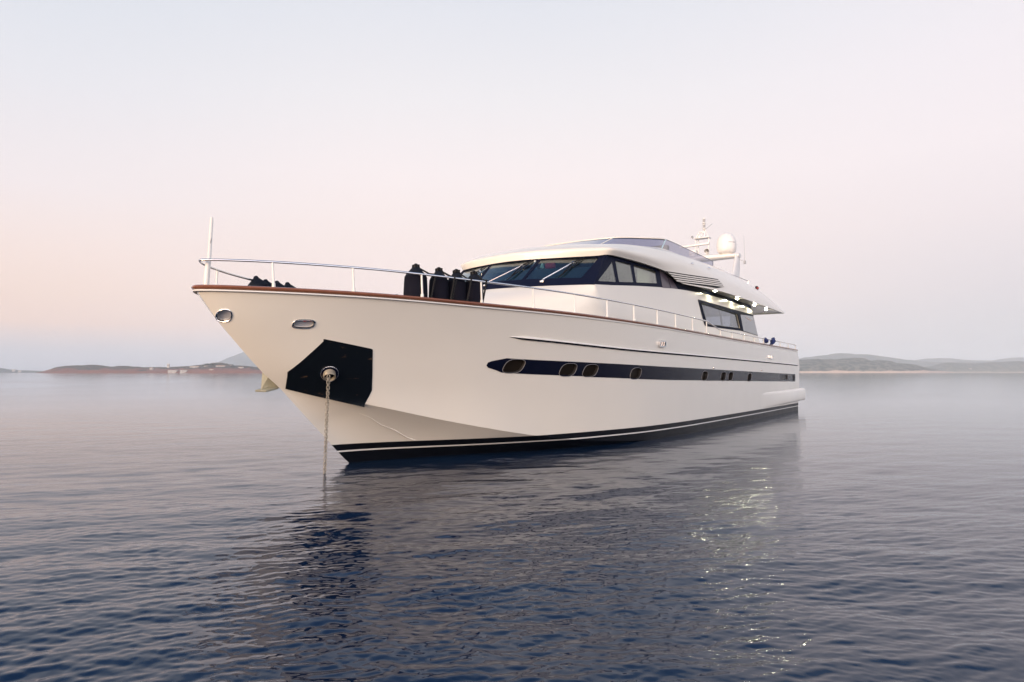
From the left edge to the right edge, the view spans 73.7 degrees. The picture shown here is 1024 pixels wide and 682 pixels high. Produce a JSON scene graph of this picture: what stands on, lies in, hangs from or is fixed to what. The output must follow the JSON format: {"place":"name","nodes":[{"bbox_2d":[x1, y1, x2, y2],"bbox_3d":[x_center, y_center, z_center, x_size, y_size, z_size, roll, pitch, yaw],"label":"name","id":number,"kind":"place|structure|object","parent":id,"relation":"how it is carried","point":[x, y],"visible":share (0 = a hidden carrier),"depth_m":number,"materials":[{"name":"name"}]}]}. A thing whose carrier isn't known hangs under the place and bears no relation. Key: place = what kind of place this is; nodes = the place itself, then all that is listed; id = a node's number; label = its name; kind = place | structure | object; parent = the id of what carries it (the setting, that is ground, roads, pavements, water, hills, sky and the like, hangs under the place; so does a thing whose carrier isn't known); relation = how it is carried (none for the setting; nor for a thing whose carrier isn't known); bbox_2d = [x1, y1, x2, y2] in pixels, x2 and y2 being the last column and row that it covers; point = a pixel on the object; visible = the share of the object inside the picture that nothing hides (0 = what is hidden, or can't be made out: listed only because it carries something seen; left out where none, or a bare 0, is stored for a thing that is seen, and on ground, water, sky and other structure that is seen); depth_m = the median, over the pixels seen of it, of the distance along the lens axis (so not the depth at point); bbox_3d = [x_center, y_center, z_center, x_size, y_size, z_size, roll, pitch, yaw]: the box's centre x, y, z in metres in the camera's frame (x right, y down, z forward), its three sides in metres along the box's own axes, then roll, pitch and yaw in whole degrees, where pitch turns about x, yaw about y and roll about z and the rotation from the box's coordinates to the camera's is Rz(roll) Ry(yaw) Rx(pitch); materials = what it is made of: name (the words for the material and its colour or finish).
{"place":"outdoors","nodes":[
{"label":"outdoors","id":0,"kind":"place"},
{"bbox_2d":[0,368,41,372],"bbox_3d":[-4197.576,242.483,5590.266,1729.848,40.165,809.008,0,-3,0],"label":"coast","id":1,"kind":"structure","parent":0,"point":[2,370],"depth_m":5270.79},
{"bbox_2d":[37,363,261,372],"bbox_3d":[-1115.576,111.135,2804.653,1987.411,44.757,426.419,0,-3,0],"label":"headland","id":2,"kind":"structure","parent":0,"point":[227,368],"depth_m":2639.33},
{"bbox_2d":[217,352,256,366],"bbox_3d":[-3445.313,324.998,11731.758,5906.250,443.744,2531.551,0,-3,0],"label":"mountain","id":3,"kind":"structure","parent":0,"point":[242,359],"depth_m":10863.69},
{"bbox_2d":[0,373,1023,681],"bbox_3d":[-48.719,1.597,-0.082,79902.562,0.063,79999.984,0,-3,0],"label":"water","id":4,"kind":"structure","parent":0,"point":[224,527],"depth_m":6.36,"materials":[{"name":"blue liquid"}]},
{"bbox_2d":[191,217,805,462],"bbox_3d":[2.830,-0.946,20.745,6.306,8.710,26.393,-2,-3,34],"label":"motor yacht","id":5,"kind":"object","parent":4,"relation":"on","point":[601,341],"visible":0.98,"depth_m":13.58,"materials":[{"name":"white paint"}]},
{"bbox_2d":[248,276,267,286],"bbox_3d":[-4.500,-0.826,12.152,0.385,0.675,0.388,-2,11,34],"label":"fender","id":6,"kind":"object","parent":5,"relation":"on","point":[256,281],"visible":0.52,"depth_m":12.03,"materials":[{"name":"plastic"}]},
{"bbox_2d":[255,372,278,391],"bbox_3d":[-3.924,0.658,11.088,0.317,0.367,0.411,-2,-3,34],"label":"anchor","id":7,"kind":"object","parent":5,"relation":"attached to","point":[267,384],"visible":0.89,"depth_m":11.03,"materials":[{"name":"beige metal"}]},
{"bbox_2d":[263,279,276,286],"bbox_3d":[-4.390,-0.799,12.312,0.385,0.635,0.388,-2,11,34],"label":"fender","id":8,"kind":"object","parent":5,"relation":"on","point":[268,283],"visible":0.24,"depth_m":12.23,"materials":[{"name":"plastic"}]},
{"bbox_2d":[275,281,285,286],"bbox_3d":[-4.255,-0.790,12.510,0.385,0.635,0.388,-2,11,34],"label":"fender","id":9,"kind":"object","parent":5,"relation":"on","point":[278,284],"visible":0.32,"depth_m":12.42,"materials":[{"name":"plastic"}]},
{"bbox_2d":[284,282,295,287],"bbox_3d":[-4.126,-0.781,12.700,0.385,0.635,0.388,-2,11,34],"label":"fender","id":10,"kind":"object","parent":5,"relation":"attached to","point":[288,285],"visible":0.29,"depth_m":12.62,"materials":[{"name":"plastic"}]},
{"bbox_2d":[323,374,329,473],"bbox_3d":[-2.949,1.454,10.835,0.099,1.849,0.056,1,-3,-26],"label":"anchor chain","id":11,"kind":"object","parent":5,"relation":"hanging from","point":[326,429],"visible":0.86,"depth_m":10.84,"materials":[{"name":"grey metal"}]},
{"bbox_2d":[403,263,436,297],"bbox_3d":[-1.573,-0.904,11.461,0.506,0.807,0.428,-2,-3,34],"label":"fender","id":12,"kind":"object","parent":5,"relation":"on","point":[412,284],"visible":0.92,"depth_m":11.34,"materials":[{"name":"black fabric"}]},
{"bbox_2d":[429,267,457,299],"bbox_3d":[-1.202,-0.882,11.721,0.468,0.787,0.379,-2,-3,34],"label":"fender","id":13,"kind":"object","parent":5,"relation":"on","point":[441,288],"visible":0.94,"depth_m":11.62,"materials":[{"name":"black fabric"}]},
{"bbox_2d":[448,269,472,300],"bbox_3d":[-0.933,-0.873,11.920,0.450,0.787,0.351,-2,-3,34],"label":"fender","id":14,"kind":"object","parent":5,"relation":"on","point":[460,292],"visible":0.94,"depth_m":11.82,"materials":[{"name":"black fabric"}]},
{"bbox_2d":[466,270,487,302],"bbox_3d":[-0.657,-0.864,12.120,0.402,0.787,0.351,-2,-3,34],"label":"fender","id":15,"kind":"object","parent":5,"relation":"on","point":[475,294],"visible":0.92,"depth_m":12.00,"materials":[{"name":"black fabric"}]},
{"bbox_2d":[545,262,555,268],"bbox_3d":[0.912,-1.787,16.214,0.270,0.153,0.129,-2,-3,34],"label":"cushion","id":16,"kind":"object","parent":5,"relation":"on","point":[550,265],"visible":0.9,"depth_m":16.16,"materials":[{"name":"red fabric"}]},
{"bbox_2d":[698,299,757,335],"bbox_3d":[7.472,-0.727,23.232,0.053,0.801,6.615,-2,-3,34],"label":"saloon window","id":17,"kind":"structure","parent":5,"relation":"in","point":[746,320],"depth_m":24.06,"materials":[{"name":"grey glass"}]},
{"bbox_2d":[770,337,775,344],"bbox_3d":[9.712,0.001,25.407,0.212,0.289,0.532,-2,-3,34],"label":"canvas bundle","id":18,"kind":"object","parent":5,"relation":"on","point":[773,341],"visible":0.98,"depth_m":25.31,"materials":[{"name":"fabric"}]},
{"bbox_2d":[0,0,1023,370],"label":"sky","id":19,"kind":"structure","parent":0,"point":[864,159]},
{"bbox_2d":[799,358,952,372],"bbox_3d":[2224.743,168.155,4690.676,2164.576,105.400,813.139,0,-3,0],"label":"hillside","id":20,"kind":"structure","parent":0,"point":[854,365],"depth_m":4371.25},
{"bbox_2d":[799,353,997,366],"bbox_3d":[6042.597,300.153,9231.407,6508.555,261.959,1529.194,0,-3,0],"label":"hill range","id":21,"kind":"structure","parent":0,"point":[871,358],"depth_m":8877.22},
{"bbox_2d":[915,357,1023,361],"bbox_3d":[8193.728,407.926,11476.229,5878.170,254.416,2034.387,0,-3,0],"label":"hills","id":22,"kind":"structure","parent":0,"point":[960,360],"depth_m":11023.48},
{"bbox_2d":[926,361,1023,372],"bbox_3d":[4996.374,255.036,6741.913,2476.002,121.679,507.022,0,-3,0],"label":"shore","id":23,"kind":"structure","parent":0,"point":[1005,367],"depth_m":6549.60,"materials":[{"name":"grey"}]}
]}

